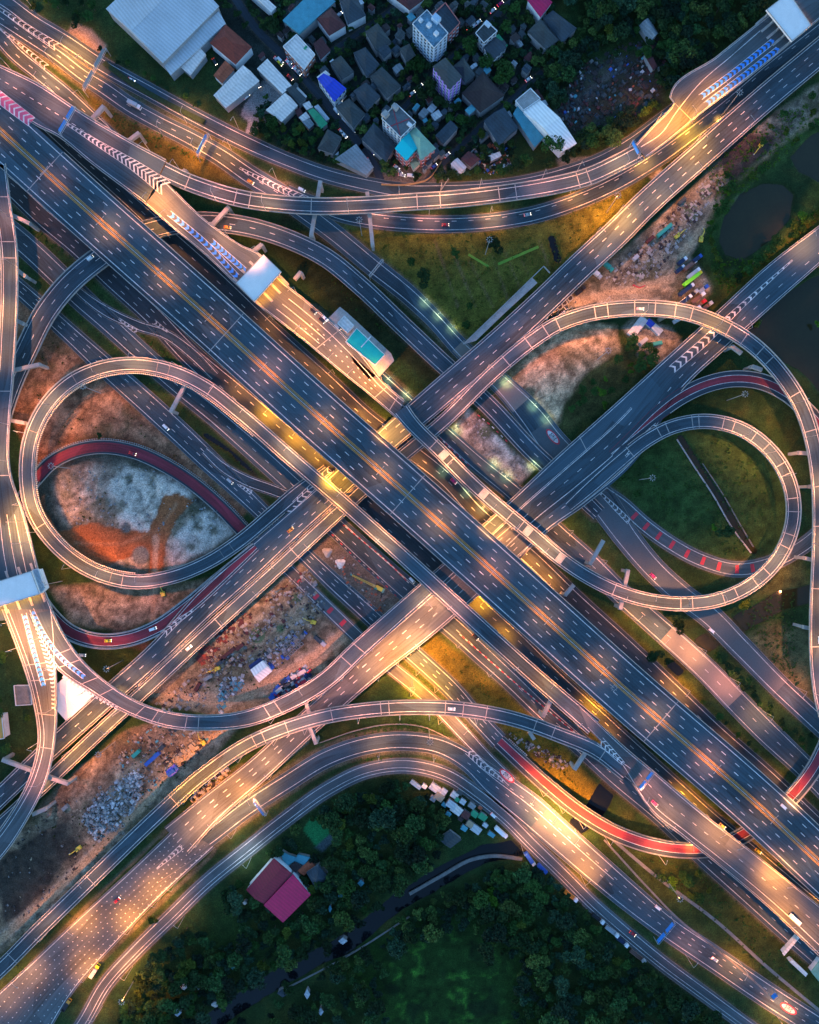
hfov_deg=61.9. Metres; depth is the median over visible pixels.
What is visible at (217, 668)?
excavator
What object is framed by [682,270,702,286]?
parked truck
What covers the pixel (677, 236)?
excavator
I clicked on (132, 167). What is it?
flyover
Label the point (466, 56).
house
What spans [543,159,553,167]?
tree
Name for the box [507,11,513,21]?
tree
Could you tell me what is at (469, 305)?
tree
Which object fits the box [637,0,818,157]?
toll ramp
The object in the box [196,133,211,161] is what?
sign gantry
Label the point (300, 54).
apartment block
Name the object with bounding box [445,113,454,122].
tree
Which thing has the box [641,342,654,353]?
tree
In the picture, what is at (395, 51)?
house
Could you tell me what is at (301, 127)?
tree
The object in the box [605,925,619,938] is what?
parked truck
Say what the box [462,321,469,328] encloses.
tree
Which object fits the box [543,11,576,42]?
house
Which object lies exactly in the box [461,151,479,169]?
house
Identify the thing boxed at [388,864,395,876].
tree
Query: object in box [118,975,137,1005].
mast lamp
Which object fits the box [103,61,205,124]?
hedge
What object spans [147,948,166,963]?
tree
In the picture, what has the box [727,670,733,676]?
tree
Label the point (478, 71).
house
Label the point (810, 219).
tree
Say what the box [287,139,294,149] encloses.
tree
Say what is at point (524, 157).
tree
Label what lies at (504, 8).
tree
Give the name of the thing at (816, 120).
tree
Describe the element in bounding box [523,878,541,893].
tree
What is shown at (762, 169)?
tree
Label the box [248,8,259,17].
tree
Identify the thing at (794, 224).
tree
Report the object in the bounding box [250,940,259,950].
tree
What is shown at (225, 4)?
tree
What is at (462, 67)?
house
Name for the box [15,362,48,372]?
portal pier
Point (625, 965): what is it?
tree
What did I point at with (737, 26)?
tree
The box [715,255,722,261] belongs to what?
tree
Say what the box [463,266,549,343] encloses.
stub ramp
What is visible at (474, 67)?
house
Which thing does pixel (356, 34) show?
road
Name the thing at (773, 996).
sign gantry
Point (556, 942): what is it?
tree
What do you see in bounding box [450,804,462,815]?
shack
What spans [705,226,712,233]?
tree
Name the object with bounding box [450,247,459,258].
tree
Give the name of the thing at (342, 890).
tree
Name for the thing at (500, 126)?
house
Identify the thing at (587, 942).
tree
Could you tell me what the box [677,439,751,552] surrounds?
canal wall
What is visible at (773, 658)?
undergrowth
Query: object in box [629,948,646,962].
parked truck
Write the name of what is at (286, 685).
site container
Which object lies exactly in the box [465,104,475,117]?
house
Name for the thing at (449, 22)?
apartment block
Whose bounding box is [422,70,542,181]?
road
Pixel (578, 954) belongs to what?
woodland
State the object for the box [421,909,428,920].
tree
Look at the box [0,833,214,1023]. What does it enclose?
road
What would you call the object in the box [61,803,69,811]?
site container
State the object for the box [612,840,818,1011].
footpath
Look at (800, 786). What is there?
ramp
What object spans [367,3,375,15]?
house
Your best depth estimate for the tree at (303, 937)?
434.39 m
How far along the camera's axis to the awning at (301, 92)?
436.44 m
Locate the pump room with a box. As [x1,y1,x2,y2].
[337,316,353,332]
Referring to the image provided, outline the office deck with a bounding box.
[328,307,393,376]
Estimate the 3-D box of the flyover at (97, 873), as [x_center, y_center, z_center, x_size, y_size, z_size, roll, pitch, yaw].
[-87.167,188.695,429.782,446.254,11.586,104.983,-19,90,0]
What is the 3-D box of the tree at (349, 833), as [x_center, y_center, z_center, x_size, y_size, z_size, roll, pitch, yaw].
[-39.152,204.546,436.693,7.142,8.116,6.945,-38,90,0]
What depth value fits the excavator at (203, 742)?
437.90 m
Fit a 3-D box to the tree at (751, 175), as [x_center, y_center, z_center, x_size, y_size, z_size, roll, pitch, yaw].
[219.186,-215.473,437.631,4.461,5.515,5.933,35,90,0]
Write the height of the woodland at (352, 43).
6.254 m
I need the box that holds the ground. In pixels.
[0,0,818,1023]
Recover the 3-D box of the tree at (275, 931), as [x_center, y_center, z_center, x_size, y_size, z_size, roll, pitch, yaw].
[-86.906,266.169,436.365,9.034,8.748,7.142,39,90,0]
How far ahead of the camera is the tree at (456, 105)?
433.25 m
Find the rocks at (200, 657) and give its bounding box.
[195,612,247,665]
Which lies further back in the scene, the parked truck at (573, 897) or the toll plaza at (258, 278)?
the parked truck at (573, 897)
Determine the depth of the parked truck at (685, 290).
436.35 m
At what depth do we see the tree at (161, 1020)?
432.35 m
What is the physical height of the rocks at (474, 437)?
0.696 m
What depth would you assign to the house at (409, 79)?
436.36 m
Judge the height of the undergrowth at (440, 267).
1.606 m
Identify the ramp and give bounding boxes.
[0,163,52,620]
[0,609,57,858]
[18,480,258,649]
[28,563,454,730]
[35,438,248,533]
[145,181,403,418]
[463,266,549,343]
[494,736,818,858]
[609,370,818,456]
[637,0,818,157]
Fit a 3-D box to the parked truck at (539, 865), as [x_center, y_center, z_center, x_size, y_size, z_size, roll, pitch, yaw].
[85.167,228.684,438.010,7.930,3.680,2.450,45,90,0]
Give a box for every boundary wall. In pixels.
[381,161,441,185]
[441,135,489,189]
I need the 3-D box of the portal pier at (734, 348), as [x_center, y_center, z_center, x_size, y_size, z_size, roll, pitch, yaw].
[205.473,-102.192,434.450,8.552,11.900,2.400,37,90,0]
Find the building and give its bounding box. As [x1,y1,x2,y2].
[0,712,9,738]
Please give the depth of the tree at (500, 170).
433.92 m
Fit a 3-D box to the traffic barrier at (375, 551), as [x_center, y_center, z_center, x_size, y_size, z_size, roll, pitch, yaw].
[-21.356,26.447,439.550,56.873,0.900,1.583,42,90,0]
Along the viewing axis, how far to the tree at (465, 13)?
433.94 m
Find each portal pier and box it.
[1,752,31,771]
[10,419,27,424]
[13,214,39,231]
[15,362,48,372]
[18,319,27,326]
[19,269,36,283]
[31,800,55,815]
[48,774,76,785]
[91,104,112,119]
[128,131,146,143]
[169,384,186,414]
[211,205,233,225]
[253,243,266,252]
[293,270,304,280]
[305,702,310,712]
[308,728,319,744]
[309,180,323,239]
[365,191,374,250]
[527,732,535,739]
[538,700,551,717]
[559,583,574,596]
[569,752,586,770]
[584,539,604,565]
[614,568,629,609]
[723,344,742,354]
[743,364,762,371]
[788,451,806,455]
[792,623,808,629]
[794,555,810,560]
[799,485,810,488]
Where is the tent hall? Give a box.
[57,677,91,719]
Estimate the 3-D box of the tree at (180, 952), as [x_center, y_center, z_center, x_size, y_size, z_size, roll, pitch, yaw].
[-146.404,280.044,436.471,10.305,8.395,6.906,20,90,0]
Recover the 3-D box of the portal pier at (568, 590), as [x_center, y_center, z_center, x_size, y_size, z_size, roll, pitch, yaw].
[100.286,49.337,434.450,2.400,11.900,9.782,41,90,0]
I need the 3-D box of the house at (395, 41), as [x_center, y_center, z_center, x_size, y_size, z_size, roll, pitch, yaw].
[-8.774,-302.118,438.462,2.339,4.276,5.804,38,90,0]
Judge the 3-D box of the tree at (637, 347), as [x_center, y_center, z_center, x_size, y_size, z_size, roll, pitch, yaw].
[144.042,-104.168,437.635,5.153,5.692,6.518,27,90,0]
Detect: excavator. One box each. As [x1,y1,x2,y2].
[69,845,81,854]
[160,587,165,596]
[197,731,206,745]
[206,666,220,672]
[302,617,316,624]
[673,229,686,239]
[698,228,704,242]
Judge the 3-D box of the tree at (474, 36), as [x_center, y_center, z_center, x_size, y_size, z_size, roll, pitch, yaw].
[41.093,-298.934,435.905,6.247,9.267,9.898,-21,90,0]
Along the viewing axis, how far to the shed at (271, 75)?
433.50 m
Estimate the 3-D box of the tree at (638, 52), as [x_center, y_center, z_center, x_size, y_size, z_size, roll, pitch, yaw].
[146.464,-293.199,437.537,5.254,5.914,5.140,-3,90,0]
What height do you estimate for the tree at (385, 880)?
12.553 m
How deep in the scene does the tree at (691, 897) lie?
434.91 m
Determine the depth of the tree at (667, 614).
431.75 m
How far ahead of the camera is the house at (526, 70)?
433.95 m
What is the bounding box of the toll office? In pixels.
[346,328,384,365]
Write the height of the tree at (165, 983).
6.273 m
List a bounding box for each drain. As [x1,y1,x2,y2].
[468,254,488,266]
[498,246,538,264]
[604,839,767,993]
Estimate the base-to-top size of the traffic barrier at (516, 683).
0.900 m
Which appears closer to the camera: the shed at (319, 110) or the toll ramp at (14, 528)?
the toll ramp at (14, 528)
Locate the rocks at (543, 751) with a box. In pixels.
[508,732,569,769]
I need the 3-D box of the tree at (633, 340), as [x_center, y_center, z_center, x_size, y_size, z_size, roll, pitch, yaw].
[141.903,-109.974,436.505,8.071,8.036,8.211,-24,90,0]
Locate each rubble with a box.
[81,772,144,842]
[123,770,139,785]
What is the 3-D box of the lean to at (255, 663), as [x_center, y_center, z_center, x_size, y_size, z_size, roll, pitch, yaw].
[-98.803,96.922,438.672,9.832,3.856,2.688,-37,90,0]
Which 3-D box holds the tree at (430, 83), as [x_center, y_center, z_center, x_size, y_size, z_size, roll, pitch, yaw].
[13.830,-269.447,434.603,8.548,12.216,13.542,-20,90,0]
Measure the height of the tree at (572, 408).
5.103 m
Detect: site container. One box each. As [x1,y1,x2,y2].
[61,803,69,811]
[131,749,140,757]
[144,751,160,766]
[158,743,165,750]
[194,681,201,691]
[203,673,212,681]
[216,659,224,666]
[219,646,235,660]
[235,642,244,650]
[275,685,282,693]
[281,682,290,689]
[297,668,305,676]
[313,635,321,643]
[632,254,639,261]
[638,337,648,345]
[645,235,654,244]
[652,340,662,345]
[656,223,672,238]
[677,196,686,205]
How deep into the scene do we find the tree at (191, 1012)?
434.08 m
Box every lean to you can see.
[165,11,225,80]
[249,657,262,669]
[513,106,543,150]
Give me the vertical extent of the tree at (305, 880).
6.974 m
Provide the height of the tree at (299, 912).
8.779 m
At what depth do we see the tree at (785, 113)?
435.52 m
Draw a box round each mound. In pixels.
[322,548,331,557]
[335,559,344,568]
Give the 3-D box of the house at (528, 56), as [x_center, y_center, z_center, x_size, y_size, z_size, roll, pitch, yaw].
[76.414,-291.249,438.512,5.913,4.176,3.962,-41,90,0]
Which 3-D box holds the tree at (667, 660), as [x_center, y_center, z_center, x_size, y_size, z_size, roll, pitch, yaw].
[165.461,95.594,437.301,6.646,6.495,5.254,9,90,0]
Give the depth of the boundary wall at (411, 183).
438.54 m
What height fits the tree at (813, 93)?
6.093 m
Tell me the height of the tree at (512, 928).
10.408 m
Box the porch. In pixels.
[410,157,419,171]
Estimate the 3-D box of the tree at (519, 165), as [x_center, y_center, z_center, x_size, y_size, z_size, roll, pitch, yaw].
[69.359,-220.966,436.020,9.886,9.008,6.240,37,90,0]
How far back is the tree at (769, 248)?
434.11 m
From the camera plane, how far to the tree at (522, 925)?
431.47 m
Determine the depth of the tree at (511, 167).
435.21 m
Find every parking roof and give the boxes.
[787,956,807,976]
[808,957,818,980]
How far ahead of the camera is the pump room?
421.75 m
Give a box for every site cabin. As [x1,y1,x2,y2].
[645,318,654,328]
[650,323,662,335]
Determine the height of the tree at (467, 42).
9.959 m
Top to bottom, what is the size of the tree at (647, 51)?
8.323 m
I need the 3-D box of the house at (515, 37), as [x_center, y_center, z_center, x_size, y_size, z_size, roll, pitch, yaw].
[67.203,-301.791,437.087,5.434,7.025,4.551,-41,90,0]
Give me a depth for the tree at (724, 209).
433.64 m
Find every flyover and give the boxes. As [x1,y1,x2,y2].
[0,36,818,809]
[0,65,170,203]
[0,106,818,898]
[0,300,818,826]
[0,699,630,978]
[10,212,603,518]
[19,357,599,733]
[159,143,644,214]
[164,525,532,853]
[394,404,801,610]
[482,226,818,558]
[578,704,818,955]
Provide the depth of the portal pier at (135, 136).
428.94 m
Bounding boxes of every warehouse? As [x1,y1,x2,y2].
[106,0,222,71]
[283,0,335,39]
[523,100,576,157]
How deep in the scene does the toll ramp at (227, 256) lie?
424.95 m
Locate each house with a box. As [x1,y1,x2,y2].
[13,684,32,705]
[210,24,253,69]
[214,61,234,85]
[246,856,291,903]
[252,0,276,15]
[258,51,265,60]
[264,871,310,921]
[276,31,284,42]
[282,26,290,37]
[286,85,305,107]
[287,4,294,12]
[289,861,301,872]
[298,858,314,874]
[306,861,328,889]
[308,34,315,44]
[313,38,330,61]
[317,8,345,41]
[317,73,346,106]
[317,129,341,157]
[320,65,328,72]
[330,56,353,84]
[335,99,364,131]
[339,0,365,31]
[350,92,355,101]
[353,47,379,77]
[353,83,380,112]
[361,123,395,161]
[362,113,370,122]
[365,23,390,56]
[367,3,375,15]
[370,67,400,102]
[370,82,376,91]
[378,44,391,61]
[381,23,390,35]
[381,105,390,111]
[387,0,423,13]
[391,44,399,57]
[392,38,397,45]
[392,63,403,76]
[394,29,405,45]
[400,44,415,65]
[402,82,410,91]
[406,25,412,38]
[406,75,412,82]
[407,12,415,25]
[412,103,419,114]
[415,8,424,18]
[418,108,428,119]
[422,165,426,173]
[425,96,432,106]
[425,158,432,168]
[427,103,436,114]
[431,110,441,122]
[431,121,438,130]
[431,147,439,162]
[434,0,443,9]
[435,120,457,145]
[438,149,445,159]
[440,108,447,119]
[449,0,457,13]
[451,158,465,173]
[453,58,474,85]
[458,17,465,28]
[460,54,469,61]
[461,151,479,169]
[462,72,504,117]
[464,0,470,8]
[465,15,475,27]
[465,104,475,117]
[470,0,477,5]
[470,63,477,71]
[472,53,479,63]
[474,66,483,78]
[475,20,497,52]
[479,131,488,142]
[480,0,488,11]
[483,37,506,65]
[483,67,490,76]
[483,108,517,148]
[499,82,508,93]
[509,24,516,34]
[509,32,520,46]
[510,77,517,85]
[511,60,517,69]
[515,40,523,47]
[518,29,525,40]
[520,23,526,31]
[521,63,531,78]
[523,51,531,61]
[526,0,551,22]
[527,19,558,53]
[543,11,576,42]
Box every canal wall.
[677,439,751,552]
[702,463,753,546]
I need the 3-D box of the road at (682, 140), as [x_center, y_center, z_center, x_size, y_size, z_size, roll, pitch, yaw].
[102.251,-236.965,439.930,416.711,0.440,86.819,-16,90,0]
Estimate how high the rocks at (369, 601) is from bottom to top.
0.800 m
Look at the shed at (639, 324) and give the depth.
435.69 m
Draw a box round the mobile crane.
[350,574,384,592]
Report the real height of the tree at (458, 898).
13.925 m
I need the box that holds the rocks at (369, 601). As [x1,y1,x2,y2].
[330,555,385,611]
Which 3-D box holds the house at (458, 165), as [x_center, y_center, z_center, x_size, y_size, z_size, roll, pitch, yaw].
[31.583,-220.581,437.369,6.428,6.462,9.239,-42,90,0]
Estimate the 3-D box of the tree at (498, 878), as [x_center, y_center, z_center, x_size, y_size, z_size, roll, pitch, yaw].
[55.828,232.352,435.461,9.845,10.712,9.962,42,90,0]
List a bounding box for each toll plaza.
[0,563,45,613]
[233,252,288,310]
[755,0,810,52]
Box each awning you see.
[296,87,306,99]
[780,934,798,955]
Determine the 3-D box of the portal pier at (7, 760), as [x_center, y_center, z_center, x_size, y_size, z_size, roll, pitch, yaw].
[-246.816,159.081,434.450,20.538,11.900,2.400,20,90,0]
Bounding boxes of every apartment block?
[283,34,315,77]
[381,102,415,145]
[395,132,416,166]
[410,127,435,167]
[412,10,447,62]
[433,2,459,42]
[433,58,461,103]
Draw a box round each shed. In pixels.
[181,49,207,78]
[214,65,259,112]
[251,660,271,681]
[257,59,291,95]
[266,93,297,124]
[295,107,302,117]
[299,112,309,121]
[302,119,313,130]
[303,101,312,111]
[308,108,327,130]
[314,105,328,122]
[335,144,372,177]
[489,151,501,162]
[627,317,647,335]
[639,18,657,43]
[643,55,656,72]
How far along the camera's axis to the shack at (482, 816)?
436.30 m
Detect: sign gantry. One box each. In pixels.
[58,106,80,139]
[82,47,110,97]
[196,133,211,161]
[253,794,268,814]
[629,139,640,159]
[636,768,654,790]
[653,916,675,943]
[766,987,778,999]
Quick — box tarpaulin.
[166,764,178,776]
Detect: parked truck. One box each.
[61,998,71,1011]
[89,963,100,978]
[126,99,141,110]
[166,765,178,776]
[494,825,507,838]
[524,851,535,865]
[536,862,547,874]
[564,889,577,902]
[574,286,585,296]
[591,912,604,924]
[593,271,602,279]
[603,262,613,271]
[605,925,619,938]
[615,937,628,947]
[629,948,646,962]
[674,264,684,274]
[676,256,687,265]
[677,283,694,296]
[679,294,692,302]
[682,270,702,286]
[683,261,696,271]
[686,267,700,278]
[690,254,702,262]
[690,289,698,297]
[691,291,705,303]
[695,298,706,305]
[698,284,709,293]
[702,300,712,308]
[788,913,801,925]
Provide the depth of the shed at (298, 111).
436.20 m
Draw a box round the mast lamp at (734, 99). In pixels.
[722,89,742,114]
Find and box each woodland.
[130,778,445,1023]
[228,946,721,1023]
[245,0,555,182]
[380,861,724,1023]
[526,0,769,163]
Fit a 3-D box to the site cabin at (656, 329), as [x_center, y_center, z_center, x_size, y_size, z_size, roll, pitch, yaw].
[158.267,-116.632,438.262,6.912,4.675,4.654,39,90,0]
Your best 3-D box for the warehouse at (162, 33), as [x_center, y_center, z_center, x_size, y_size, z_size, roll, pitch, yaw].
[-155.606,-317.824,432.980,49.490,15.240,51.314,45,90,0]
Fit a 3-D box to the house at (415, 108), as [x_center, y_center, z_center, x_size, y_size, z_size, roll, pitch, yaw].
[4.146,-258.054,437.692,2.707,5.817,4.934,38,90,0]
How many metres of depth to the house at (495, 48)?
433.04 m
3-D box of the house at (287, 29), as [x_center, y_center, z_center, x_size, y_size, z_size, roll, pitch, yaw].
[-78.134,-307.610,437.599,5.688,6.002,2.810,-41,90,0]
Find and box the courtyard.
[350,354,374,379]
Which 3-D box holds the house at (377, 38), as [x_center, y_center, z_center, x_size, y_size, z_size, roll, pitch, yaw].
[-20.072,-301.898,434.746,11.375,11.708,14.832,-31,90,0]
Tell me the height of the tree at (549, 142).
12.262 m
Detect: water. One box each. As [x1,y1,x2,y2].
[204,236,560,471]
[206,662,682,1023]
[677,132,818,650]
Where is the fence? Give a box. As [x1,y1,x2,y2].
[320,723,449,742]
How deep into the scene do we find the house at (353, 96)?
434.87 m
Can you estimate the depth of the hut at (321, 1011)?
435.89 m
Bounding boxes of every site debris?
[4,799,90,924]
[116,725,222,794]
[155,665,211,710]
[162,738,202,776]
[189,767,230,802]
[208,569,325,692]
[216,676,243,713]
[262,631,307,669]
[268,664,312,699]
[541,299,575,323]
[606,176,724,284]
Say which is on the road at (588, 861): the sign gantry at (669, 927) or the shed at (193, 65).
the sign gantry at (669, 927)
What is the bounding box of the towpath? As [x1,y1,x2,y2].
[409,854,521,894]
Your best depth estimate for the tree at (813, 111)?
435.43 m
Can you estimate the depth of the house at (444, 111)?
434.44 m
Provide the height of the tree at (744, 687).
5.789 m
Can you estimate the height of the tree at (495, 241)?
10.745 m
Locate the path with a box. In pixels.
[290,916,409,985]
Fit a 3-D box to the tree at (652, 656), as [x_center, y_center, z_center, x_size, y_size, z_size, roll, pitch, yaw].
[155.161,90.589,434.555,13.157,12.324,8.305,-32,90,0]
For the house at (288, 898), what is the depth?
431.44 m
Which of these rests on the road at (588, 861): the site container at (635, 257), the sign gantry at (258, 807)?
the sign gantry at (258, 807)
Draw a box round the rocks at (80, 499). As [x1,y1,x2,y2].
[65,465,218,541]
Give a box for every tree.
[0,651,6,663]
[0,743,11,753]
[24,714,30,721]
[29,1,36,9]
[49,0,59,8]
[59,0,68,5]
[71,13,81,28]
[77,0,83,5]
[81,10,92,21]
[119,1002,130,1014]
[120,1014,133,1023]
[132,975,154,993]
[135,1004,144,1012]
[147,916,158,923]
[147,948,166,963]
[157,1011,170,1023]
[160,978,168,986]
[172,946,185,958]
[173,968,190,980]
[179,927,189,939]
[180,958,196,969]
[182,92,187,98]
[185,1003,196,1017]
[187,970,200,991]
[189,991,198,1003]
[194,1003,206,1022]
[214,951,225,961]
[221,1,232,11]
[222,899,233,915]
[233,10,241,18]
[234,879,243,889]
[241,21,248,29]
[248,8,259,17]
[249,126,258,136]
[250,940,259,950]
[256,959,269,971]
[258,21,268,30]
[259,126,268,133]
[266,114,278,128]
[266,925,279,937]
[267,17,278,35]
[268,15,277,24]
[269,960,279,971]
[279,123,286,132]
[281,926,291,938]
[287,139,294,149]
[292,127,300,136]
[293,941,309,961]
[296,124,304,132]
[296,910,305,923]
[297,138,307,146]
[299,146,307,155]
[299,875,309,886]
[300,933,311,942]
[303,130,308,138]
[307,885,315,896]
[308,136,316,144]
[312,894,330,908]
[314,126,323,136]
[316,815,324,824]
[323,855,345,871]
[327,868,335,873]
[332,155,339,163]
[337,816,345,829]
[337,879,356,900]
[344,838,353,850]
[345,828,354,839]
[350,906,358,916]
[362,793,376,803]
[371,874,391,890]
[379,799,393,814]
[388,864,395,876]
[402,865,415,876]
[402,922,415,943]
[404,60,416,70]
[406,257,414,265]
[408,916,417,926]
[410,94,416,103]
[411,54,420,62]
[414,63,424,72]
[415,84,427,100]
[416,920,427,933]
[417,267,430,289]
[419,837,436,850]
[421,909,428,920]
[424,62,433,70]
[424,76,436,97]
[432,94,448,107]
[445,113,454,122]
[445,890,467,906]
[446,168,462,179]
[449,101,460,111]
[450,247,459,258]
[453,50,461,60]
[454,35,462,42]
[455,114,465,124]
[459,128,465,137]
[460,6,469,18]
[461,26,467,34]
[461,35,476,54]
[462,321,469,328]
[466,302,472,308]
[468,117,477,128]
[470,34,477,49]
[472,890,489,909]
[474,166,481,174]
[477,128,485,138]
[477,911,490,924]
[478,52,493,67]
[485,235,503,254]
[486,887,498,908]
[489,868,505,884]
[491,22,499,27]
[492,75,504,84]
[493,909,508,926]
[494,166,505,175]
[495,59,515,82]
[498,4,508,15]
[501,19,511,34]
[505,920,517,935]
[506,48,518,58]
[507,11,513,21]
[507,164,514,173]
[509,1,520,14]
[513,157,524,170]
[516,918,526,928]
[517,906,535,925]
[520,153,533,166]
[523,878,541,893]
[534,890,548,904]
[540,135,565,152]
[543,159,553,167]
[551,937,561,947]
[568,405,575,412]
[569,145,577,157]
[578,384,586,394]
[580,395,587,403]
[580,966,596,979]
[581,933,592,950]
[584,950,593,960]
[585,133,599,147]
[589,925,601,935]
[590,378,597,384]
[590,387,597,395]
[595,386,606,396]
[602,401,607,409]
[604,23,613,36]
[608,120,614,129]
[608,386,615,393]
[612,956,623,965]
[613,354,623,363]
[619,959,630,970]
[622,375,628,382]
[625,341,635,351]
[626,332,638,344]
[626,986,636,1003]
[627,45,634,52]
[632,344,639,353]
[633,25,639,33]
[633,356,647,372]
[633,490,641,496]
[633,988,642,1000]
[635,49,642,56]
[635,970,657,987]
[638,350,645,356]
[640,45,651,58]
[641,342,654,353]
[642,975,659,992]
[645,36,654,45]
[646,352,659,367]
[646,649,664,662]
[652,48,666,61]
[654,64,669,79]
[656,41,664,48]
[656,873,666,882]
[657,15,673,31]
[662,610,680,620]
[663,38,674,49]
[663,983,682,999]
[664,658,673,664]
[667,876,677,891]
[668,1000,681,1016]
[670,57,680,68]
[672,620,684,634]
[678,870,687,880]
[682,875,694,887]
[686,19,693,26]
[686,891,694,900]
[694,892,704,903]
[695,869,701,878]
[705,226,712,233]
[708,237,714,246]
[711,247,717,255]
[711,263,719,271]
[711,523,716,530]
[712,206,720,217]
[713,223,719,230]
[713,651,720,659]
[715,0,729,14]
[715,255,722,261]
[715,525,734,537]
[715,712,723,720]
[718,186,724,192]
[718,203,729,214]
[720,199,728,205]
[723,170,731,178]
[724,181,736,192]
[724,661,730,669]
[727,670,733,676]
[729,13,742,33]
[734,272,742,283]
[738,599,750,609]
[740,682,748,691]
[748,172,756,178]
[750,690,756,698]
[752,253,764,267]
[757,165,766,173]
[759,136,767,144]
[763,254,769,262]
[764,244,776,254]
[771,234,784,246]
[778,717,784,726]
[779,109,788,117]
[783,126,789,134]
[791,218,798,229]
[791,230,799,237]
[797,224,806,233]
[798,211,807,224]
[798,735,804,741]
[804,216,814,224]
[808,90,816,99]
[808,122,816,130]
[809,108,816,116]
[813,118,818,125]
[814,209,818,218]
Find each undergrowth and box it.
[26,104,451,761]
[37,342,309,856]
[374,196,625,797]
[613,437,806,988]
[708,104,818,327]
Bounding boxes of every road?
[0,0,672,194]
[0,7,818,737]
[0,26,163,191]
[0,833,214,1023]
[8,175,818,904]
[14,220,818,964]
[19,277,504,747]
[36,126,818,823]
[74,758,756,1023]
[75,288,218,379]
[150,731,818,1023]
[202,448,287,498]
[232,0,383,178]
[239,21,818,232]
[248,536,515,786]
[293,5,395,78]
[359,0,510,149]
[380,371,818,798]
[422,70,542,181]
[599,486,811,577]
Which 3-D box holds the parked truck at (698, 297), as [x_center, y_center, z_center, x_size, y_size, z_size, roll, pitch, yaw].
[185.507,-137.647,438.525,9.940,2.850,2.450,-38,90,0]
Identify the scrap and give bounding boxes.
[474,142,510,174]
[556,37,666,133]
[558,45,659,122]
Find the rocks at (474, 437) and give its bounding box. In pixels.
[457,413,523,481]
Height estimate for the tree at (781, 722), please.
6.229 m
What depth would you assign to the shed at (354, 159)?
434.40 m
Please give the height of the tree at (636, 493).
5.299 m
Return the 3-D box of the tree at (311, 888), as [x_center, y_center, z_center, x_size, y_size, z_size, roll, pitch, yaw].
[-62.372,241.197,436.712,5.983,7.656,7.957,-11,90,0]
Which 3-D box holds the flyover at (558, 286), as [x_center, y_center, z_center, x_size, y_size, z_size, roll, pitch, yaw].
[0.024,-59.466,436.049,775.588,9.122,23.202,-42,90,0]
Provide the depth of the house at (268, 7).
433.95 m
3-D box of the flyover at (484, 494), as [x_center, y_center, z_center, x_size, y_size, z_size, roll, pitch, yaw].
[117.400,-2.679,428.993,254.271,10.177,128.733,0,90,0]
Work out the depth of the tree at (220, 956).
433.38 m
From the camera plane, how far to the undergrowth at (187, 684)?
439.40 m
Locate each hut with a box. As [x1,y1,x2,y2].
[211,1000,217,1006]
[277,985,285,996]
[304,986,309,998]
[319,1005,323,1014]
[339,934,346,943]
[358,877,363,885]
[441,829,461,847]
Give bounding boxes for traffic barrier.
[331,534,395,595]
[343,524,408,582]
[440,438,469,465]
[460,634,575,732]
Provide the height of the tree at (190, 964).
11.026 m
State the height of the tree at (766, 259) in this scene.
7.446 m
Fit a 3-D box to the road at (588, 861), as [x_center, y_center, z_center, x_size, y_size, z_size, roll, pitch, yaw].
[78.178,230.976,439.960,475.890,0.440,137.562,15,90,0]
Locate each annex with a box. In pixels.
[32,568,48,592]
[317,70,329,77]
[515,88,540,111]
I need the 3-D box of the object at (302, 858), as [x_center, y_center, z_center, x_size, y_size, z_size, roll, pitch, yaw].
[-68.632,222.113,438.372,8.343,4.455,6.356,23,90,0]
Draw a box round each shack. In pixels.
[410,779,420,789]
[429,781,441,792]
[429,794,435,801]
[433,791,444,802]
[439,787,447,795]
[445,797,456,810]
[450,789,458,798]
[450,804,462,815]
[456,788,462,795]
[459,797,466,804]
[460,808,470,819]
[460,823,467,831]
[465,818,473,828]
[468,801,475,808]
[470,809,478,818]
[470,823,481,834]
[478,811,487,821]
[487,830,494,837]

